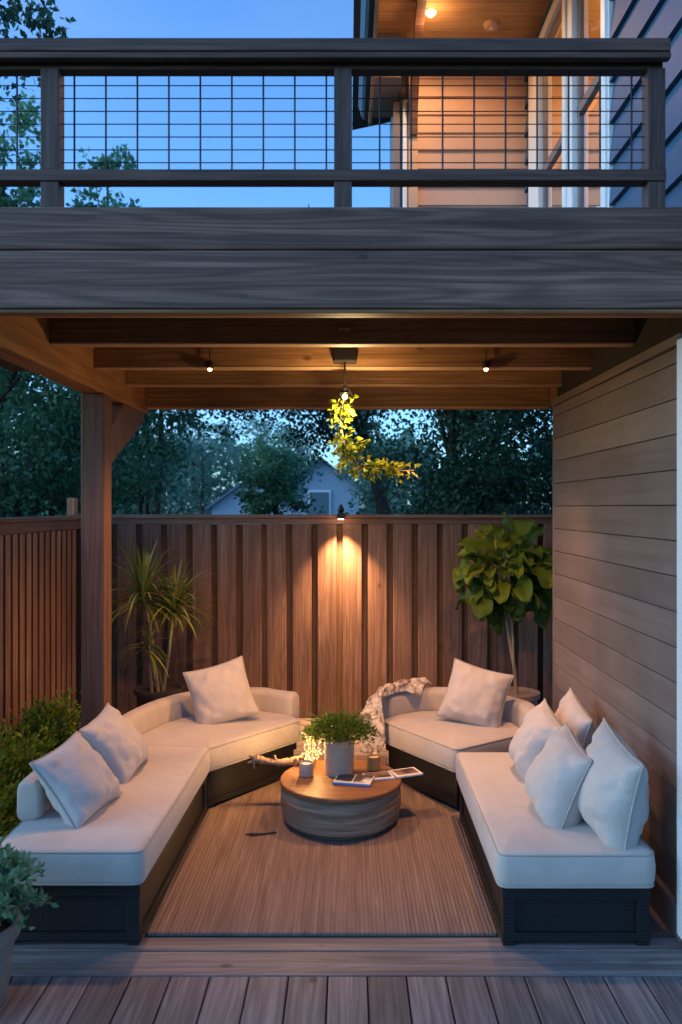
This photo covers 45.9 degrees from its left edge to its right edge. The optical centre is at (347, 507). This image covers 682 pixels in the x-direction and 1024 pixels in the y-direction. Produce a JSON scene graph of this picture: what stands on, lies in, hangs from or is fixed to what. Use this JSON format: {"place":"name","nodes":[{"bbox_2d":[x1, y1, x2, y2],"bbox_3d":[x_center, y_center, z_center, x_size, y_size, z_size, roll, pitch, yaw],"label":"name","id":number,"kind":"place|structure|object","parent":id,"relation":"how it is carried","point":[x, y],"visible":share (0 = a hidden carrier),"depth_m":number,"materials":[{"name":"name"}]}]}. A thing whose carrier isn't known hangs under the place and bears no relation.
{"place":"outdoors","nodes":[
{"label":"outdoors","id":0,"kind":"place"},
{"bbox_2d":[0,790,16,838],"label":"hedge shrub","id":1,"kind":"object","parent":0,"point":[3,826],"visible":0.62,"depth_m":3.91,"materials":[{"name":"green plant"}]},
{"bbox_2d":[0,749,27,839],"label":"hedge shrub","id":2,"kind":"object","parent":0,"point":[9,789],"visible":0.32,"depth_m":4.16,"materials":[{"name":"green plant"}]},
{"bbox_2d":[0,722,56,820],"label":"hedge shrub","id":3,"kind":"object","parent":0,"point":[21,760],"visible":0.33,"depth_m":4.53,"materials":[{"name":"green plant"}]},
{"bbox_2d":[0,701,72,759],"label":"hedge shrub","id":4,"kind":"object","parent":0,"point":[53,728],"visible":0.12,"depth_m":4.96,"materials":[{"name":"green plant"}]},
{"bbox_2d":[3,686,80,746],"bbox_3d":[-1.987,1.519,5.366,0.666,0.627,0.759,0,0,0],"label":"hedge shrub","id":5,"kind":"object","parent":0,"point":[66,714],"visible":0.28,"depth_m":5.37,"materials":[{"name":"green plant"}]},
{"bbox_2d":[76,717,411,1023],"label":"patio base","id":6,"kind":"object","parent":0,"point":[327,987],"depth_m":3.09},
{"bbox_2d":[0,498,80,742],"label":"side fence","id":7,"kind":"object","parent":6,"relation":"on","point":[40,606],"visible":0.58,"depth_m":6.02,"materials":[{"name":"brown wood"}]},
{"bbox_2d":[78,515,552,717],"bbox_3d":[0.020,1.008,7.125,4.760,1.885,0.190,0,0,0],"label":"back fence","id":8,"kind":"object","parent":6,"relation":"on","point":[328,612],"visible":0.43,"depth_m":7.06,"materials":[{"name":"brown wood"}]},
{"bbox_2d":[337,504,344,519],"bbox_3d":[-0.058,0.041,6.977,0.064,0.131,0.154,0,0,0],"label":"fence lamp","id":9,"kind":"object","parent":8,"relation":"attached to","point":[340,514],"visible":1,"depth_m":6.91,"materials":[{"name":"black metal"}]},
{"bbox_2d":[0,0,552,508],"label":"sky","id":10,"kind":"structure","parent":0,"point":[94,18],"materials":[{"name":"blue"}]},
{"bbox_2d":[282,458,364,514],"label":"house","id":11,"kind":"structure","parent":0,"point":[329,491],"depth_m":40.00,"materials":[{"name":"paint"}]},
{"bbox_2d":[308,490,330,514],"bbox_3d":[-1.400,0.050,39.954,1.140,1.800,0.088,0,0,0],"label":"window","id":12,"kind":"structure","parent":11,"relation":"in","point":[323,497],"depth_m":39.91,"materials":[{"name":"glass"}]},
{"bbox_2d":[0,977,681,1023],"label":"patio planks","id":13,"kind":"object","parent":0,"point":[263,1000],"visible":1,"depth_m":3.02,"materials":[{"name":"brown wood"}]},
{"bbox_2d":[0,837,58,1006],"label":"sage pot","id":14,"kind":"object","parent":13,"relation":"on","point":[13,873],"visible":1,"depth_m":3.00,"materials":[{"name":"plant"}]},
{"bbox_2d":[10,718,681,986],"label":"patio floor","id":15,"kind":"structure","parent":0,"point":[660,955],"depth_m":3.32,"materials":[{"name":"brown wood"}]},
{"bbox_2d":[0,719,209,944],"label":"daybed sofa","id":16,"kind":"object","parent":15,"relation":"on","point":[110,868],"visible":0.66,"depth_m":3.51,"materials":[{"name":"white fabric"}]},
{"bbox_2d":[29,731,122,828],"bbox_3d":[-1.267,1.285,3.804,0.292,0.352,0.396,0,0,7],"label":"throw pillow","id":17,"kind":"object","parent":16,"relation":"on","point":[77,779],"visible":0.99,"depth_m":3.69,"materials":[{"name":"fabric"}]},
{"bbox_2d":[79,703,148,783],"bbox_3d":[-1.242,1.278,4.335,0.286,0.365,0.412,0,0,0],"label":"throw pillow","id":18,"kind":"object","parent":16,"relation":"on","point":[112,737],"visible":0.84,"depth_m":4.22,"materials":[{"name":"fabric"}]},
{"bbox_2d":[111,533,225,706],"bbox_3d":[-1.512,1.019,6.352,1.054,1.657,0.998,0,0,28],"label":"palm plant","id":19,"kind":"object","parent":15,"relation":"on","point":[150,691],"visible":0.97,"depth_m":6.34,"materials":[{"name":"plant"}]},
{"bbox_2d":[122,687,300,806],"bbox_3d":[-0.889,1.570,5.407,1.136,0.515,1.052,0,0,0],"label":"corner sofa","id":20,"kind":"object","parent":15,"relation":"on","point":[271,730],"visible":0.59,"depth_m":5.27,"materials":[{"name":"white fabric"}]},
{"bbox_2d":[183,656,260,724],"bbox_3d":[-0.858,1.273,5.494,0.515,0.471,0.255,0,0,-16],"label":"throw pillow","id":21,"kind":"object","parent":20,"relation":"on","point":[220,693],"visible":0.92,"depth_m":5.43,"materials":[{"name":"fabric"}]},
{"bbox_2d":[146,755,496,935],"bbox_3d":[-0.112,1.838,4.707,1.513,0.016,2.486,0,0,0],"label":"rug","id":22,"kind":"object","parent":15,"relation":"on","point":[410,871],"visible":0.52,"depth_m":3.95,"materials":[{"name":"beige wicker"}]},
{"bbox_2d":[245,831,276,835],"bbox_3d":[-0.484,1.823,4.495,0.175,0.016,0.037,0,0,-8],"label":"twig","id":23,"kind":"object","parent":22,"relation":"on","point":[255,834],"visible":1,"depth_m":4.49,"materials":[{"name":"brown wood"}]},
{"bbox_2d":[280,759,400,839],"bbox_3d":[-0.040,1.708,4.735,0.712,0.241,0.712,0,0,0],"label":"coffee table","id":24,"kind":"object","parent":22,"relation":"on","point":[318,804],"visible":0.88,"depth_m":4.46,"materials":[{"name":"brown wood"}]},
{"bbox_2d":[247,751,314,768],"bbox_3d":[-0.406,1.543,4.937,0.420,0.110,0.063,0,0,-2],"label":"driftwood","id":25,"kind":"object","parent":24,"relation":"on","point":[275,761],"visible":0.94,"depth_m":4.92,"materials":[{"name":"brown wood"}]},
{"bbox_2d":[299,760,313,777],"bbox_3d":[-0.244,1.546,4.760,0.086,0.081,0.086,0,0,0],"label":"candle cup","id":26,"kind":"object","parent":24,"relation":"on","point":[306,768],"visible":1,"depth_m":4.73,"materials":[{"name":"ceramic"}]},
{"bbox_2d":[302,737,323,767],"bbox_3d":[-0.209,1.471,4.888,0.136,0.231,0.145,0,0,0],"label":"fairy light bundle","id":27,"kind":"object","parent":24,"relation":"on","point":[311,757],"visible":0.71,"depth_m":4.89,"materials":[{"name":"yellow"}]},
{"bbox_2d":[293,699,382,777],"bbox_3d":[-0.056,1.388,4.801,0.530,0.397,0.482,0,0,-25],"label":"potted plant","id":28,"kind":"object","parent":24,"relation":"on","point":[338,739],"visible":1,"depth_m":4.73,"materials":[{"name":"green plant"}]},
{"bbox_2d":[332,774,374,786],"bbox_3d":[0.035,1.577,4.655,0.220,0.020,0.150,0,0,12],"label":"magazine","id":29,"kind":"object","parent":24,"relation":"on","point":[356,780],"visible":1,"depth_m":4.62,"materials":[{"name":"paper"}]},
{"bbox_2d":[366,754,379,771],"bbox_3d":[0.155,1.544,4.860,0.084,0.084,0.084,0,0,0],"label":"candle jar","id":30,"kind":"object","parent":24,"relation":"on","point":[373,762],"visible":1,"depth_m":4.83,"materials":[{"name":"glass"}]},
{"bbox_2d":[362,767,422,780],"bbox_3d":[0.262,1.581,4.768,0.354,0.013,0.134,0,0,-19],"label":"magazine","id":31,"kind":"object","parent":24,"relation":"on","point":[400,773],"visible":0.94,"depth_m":4.76,"materials":[{"name":"paper"}]},
{"bbox_2d":[381,687,534,807],"bbox_3d":[0.749,1.571,5.495,0.862,0.515,0.988,0,0,-33],"label":"corner sofa","id":32,"kind":"object","parent":15,"relation":"on","point":[425,740],"visible":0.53,"depth_m":5.25,"materials":[{"name":"white fabric"}]},
{"bbox_2d":[359,677,431,755],"bbox_3d":[0.351,1.454,5.715,0.252,0.458,0.665,0,0,40],"label":"throw blanket","id":33,"kind":"object","parent":32,"relation":"on","point":[411,686],"visible":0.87,"depth_m":5.52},
{"bbox_2d":[436,658,513,727],"bbox_3d":[0.857,1.276,5.433,0.498,0.466,0.260,0,0,20],"label":"throw pillow","id":34,"kind":"object","parent":32,"relation":"on","point":[474,695],"visible":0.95,"depth_m":5.37,"materials":[{"name":"fabric"}]},
{"bbox_2d":[452,512,552,706],"bbox_3d":[1.264,0.942,6.343,0.872,1.811,0.801,0,0,0],"label":"fig plant","id":35,"kind":"object","parent":15,"relation":"on","point":[492,597],"visible":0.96,"depth_m":6.21,"materials":[{"name":"green plant"}]},
{"bbox_2d":[352,0,681,941],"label":"house","id":36,"kind":"structure","parent":15,"relation":"on","point":[618,538],"depth_m":4.63,"materials":[{"name":"brown wood"}]},
{"bbox_2d":[0,207,681,727],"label":"balcony deck","id":37,"kind":"structure","parent":36,"relation":"attached to","point":[122,319],"depth_m":3.26,"materials":[{"name":"brown wood"}]},
{"bbox_2d":[206,347,212,370],"bbox_3d":[-0.812,-0.924,4.745,0.044,0.248,0.044,0,0,0],"label":"ceiling spotlight","id":38,"kind":"object","parent":37,"relation":"hanging from","point":[209,365],"visible":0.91,"depth_m":4.73,"materials":[{"name":"black metal"}]},
{"bbox_2d":[0,38,670,206],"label":"deck railing","id":39,"kind":"object","parent":37,"relation":"on","point":[52,62],"visible":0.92,"depth_m":3.31,"materials":[{"name":"grey wood"}]},
{"bbox_2d":[333,347,356,399],"bbox_3d":[-0.015,-0.838,4.699,0.136,0.421,0.117,0,0,0],"label":"pendant lamp","id":40,"kind":"object","parent":37,"relation":"hanging from","point":[344,355],"visible":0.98,"depth_m":4.64,"materials":[{"name":"black metal"}]},
{"bbox_2d":[325,394,420,483],"bbox_3d":[0.148,-0.401,4.708,0.569,0.532,0.217,0,0,0],"label":"hanging vine","id":41,"kind":"object","parent":40,"relation":"hanging from","point":[345,450],"visible":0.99,"depth_m":4.68,"materials":[{"name":"yellow plant"}]},
{"bbox_2d":[483,347,489,370],"bbox_3d":[0.816,-0.924,4.745,0.044,0.248,0.044,0,0,0],"label":"ceiling spotlight","id":42,"kind":"object","parent":37,"relation":"hanging from","point":[486,365],"visible":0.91,"depth_m":4.73,"materials":[{"name":"black metal"}]},
{"bbox_2d":[425,8,436,17],"bbox_3d":[0.655,-3.888,6.340,0.100,0.060,0.100,0,0,0],"label":"porch downlight","id":43,"kind":"object","parent":36,"relation":"attached to","point":[430,12],"visible":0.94,"depth_m":6.32,"materials":[{"name":"white glass"}]},
{"bbox_2d":[483,19,499,31],"bbox_3d":[1.160,-3.880,6.500,0.132,0.040,0.132,0,0,0],"label":"smoke detector","id":44,"kind":"object","parent":36,"relation":"attached to","point":[491,25],"visible":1,"depth_m":6.47,"materials":[{"name":"plastic"}]},
{"bbox_2d":[535,0,566,206],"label":"window","id":45,"kind":"structure","parent":36,"relation":"in","point":[555,25],"depth_m":6.12,"materials":[{"name":"glass"}]},
{"bbox_2d":[568,0,607,206],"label":"window","id":46,"kind":"structure","parent":36,"relation":"in","point":[586,18],"depth_m":5.25,"materials":[{"name":"glass"}]},
{"bbox_2d":[455,752,655,945],"bbox_3d":[0.963,1.639,4.075,0.677,0.416,1.428,0,0,0],"label":"daybed sofa","id":47,"kind":"object","parent":15,"relation":"on","point":[542,881],"visible":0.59,"depth_m":3.40,"materials":[{"name":"white fabric"}]},
{"bbox_2d":[509,698,561,781],"bbox_3d":[1.026,1.283,4.345,0.282,0.430,0.457,0,0,0],"label":"throw pillow","id":48,"kind":"object","parent":47,"relation":"on","point":[538,728],"visible":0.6,"depth_m":4.25,"materials":[{"name":"fabric"}]},
{"bbox_2d":[525,722,592,828],"bbox_3d":[0.998,1.281,3.805,0.295,0.446,0.472,0,0,0],"label":"throw pillow","id":49,"kind":"object","parent":47,"relation":"on","point":[558,768],"visible":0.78,"depth_m":3.66,"materials":[{"name":"fabric"}]},
{"bbox_2d":[555,687,595,750],"bbox_3d":[1.226,1.276,4.465,0.244,0.487,0.501,0,0,0],"label":"throw pillow","id":50,"kind":"object","parent":47,"relation":"on","point":[571,711],"visible":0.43,"depth_m":4.34,"materials":[{"name":"fabric"}]},
{"bbox_2d":[578,717,648,849],"bbox_3d":[1.179,1.251,3.608,0.327,0.529,0.464,0,0,23],"label":"throw pillow","id":51,"kind":"object","parent":47,"relation":"on","point":[613,801],"visible":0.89,"depth_m":3.44,"materials":[{"name":"fabric"}]},
{"label":"ground","id":52,"kind":"structure","parent":0,"visible":0},
{"bbox_2d":[0,89,70,487],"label":"tree","id":53,"kind":"object","parent":52,"relation":"on","point":[27,195],"visible":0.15,"depth_m":19.80,"materials":[{"name":"green plant"}]},
{"bbox_2d":[0,0,75,123],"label":"tree","id":54,"kind":"object","parent":52,"relation":"on","point":[15,9],"visible":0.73,"depth_m":7.99,"materials":[{"name":"green plant"}]},
{"bbox_2d":[0,367,196,517],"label":"tree","id":55,"kind":"object","parent":52,"relation":"on","point":[39,427],"visible":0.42,"depth_m":11.17,"materials":[{"name":"green plant"}]},
{"bbox_2d":[2,385,199,515],"bbox_3d":[-4.682,-1.291,14.954,4.447,6.717,4.085,0,0,-40],"label":"tree","id":56,"kind":"object","parent":52,"relation":"on","point":[149,474],"visible":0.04,"depth_m":14.69,"materials":[{"name":"green plant"}]},
{"bbox_2d":[70,144,141,514],"bbox_3d":[-6.114,-3.532,20.561,2.150,11.174,2.647,0,0,0],"label":"tree","id":57,"kind":"object","parent":52,"relation":"on","point":[90,194],"visible":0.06,"depth_m":20.15,"materials":[{"name":"green plant"}]},
{"bbox_2d":[117,412,208,514],"bbox_3d":[-7.895,-1.101,31.989,5.029,6.320,3.718,0,0,0],"label":"tree","id":58,"kind":"object","parent":52,"relation":"on","point":[169,485],"visible":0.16,"depth_m":31.75,"materials":[{"name":"green plant"}]},
{"bbox_2d":[125,410,228,514],"bbox_3d":[-3.933,-1.406,16.918,3.983,6.943,3.749,0,0,0],"label":"tree","id":59,"kind":"object","parent":52,"relation":"on","point":[171,421],"visible":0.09,"depth_m":16.88,"materials":[{"name":"green plant"}]},
{"bbox_2d":[173,417,248,514],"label":"tree","id":60,"kind":"object","parent":52,"relation":"on","point":[207,498],"visible":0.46,"depth_m":51.77,"materials":[{"name":"green plant"}]},
{"bbox_2d":[205,476,281,514],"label":"house","id":61,"kind":"structure","parent":52,"relation":"on","point":[226,504],"depth_m":45.00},
{"bbox_2d":[219,413,325,475],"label":"tree","id":62,"kind":"object","parent":52,"relation":"on","point":[266,431],"visible":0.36,"depth_m":48.55,"materials":[{"name":"green plant"}]},
{"bbox_2d":[225,433,328,514],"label":"tree","id":63,"kind":"object","parent":52,"relation":"on","point":[277,484],"visible":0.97,"depth_m":18.60,"materials":[{"name":"green plant"}]},
{"bbox_2d":[9,423,552,516],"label":"wood","id":64,"kind":"object","parent":52,"relation":"on","point":[181,509],"visible":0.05,"depth_m":60.84,"materials":[{"name":"green plant"}]},
{"bbox_2d":[165,204,429,514],"bbox_3d":[-0.632,-1.203,12.951,6.285,6.580,4.792,0,0,0],"label":"tree","id":65,"kind":"object","parent":52,"relation":"on","point":[322,429],"visible":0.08,"depth_m":12.86,"materials":[{"name":"green plant"}]},
{"bbox_2d":[328,419,433,514],"bbox_3d":[1.496,-0.786,32.909,4.637,5.694,4.305,0,0,0],"label":"tree","id":66,"kind":"object","parent":52,"relation":"on","point":[367,496],"visible":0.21,"depth_m":32.71,"materials":[{"name":"green plant"}]},
{"bbox_2d":[331,409,552,514],"bbox_3d":[1.451,-0.648,10.657,3.777,5.403,3.656,0,0,0],"label":"tree","id":67,"kind":"object","parent":52,"relation":"on","point":[488,484],"visible":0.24,"depth_m":10.15,"materials":[{"name":"green plant"}]},
{"bbox_2d":[379,410,547,513],"bbox_3d":[2.595,-1.268,16.163,3.871,6.684,3.672,0,0,36],"label":"tree","id":68,"kind":"object","parent":52,"relation":"on","point":[433,420],"visible":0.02,"depth_m":16.43,"materials":[{"name":"green plant"}]},
{"bbox_2d":[469,410,552,514],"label":"tree","id":69,"kind":"object","parent":52,"relation":"on","point":[549,497],"visible":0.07,"depth_m":11.35,"materials":[{"name":"green plant"}]}
]}

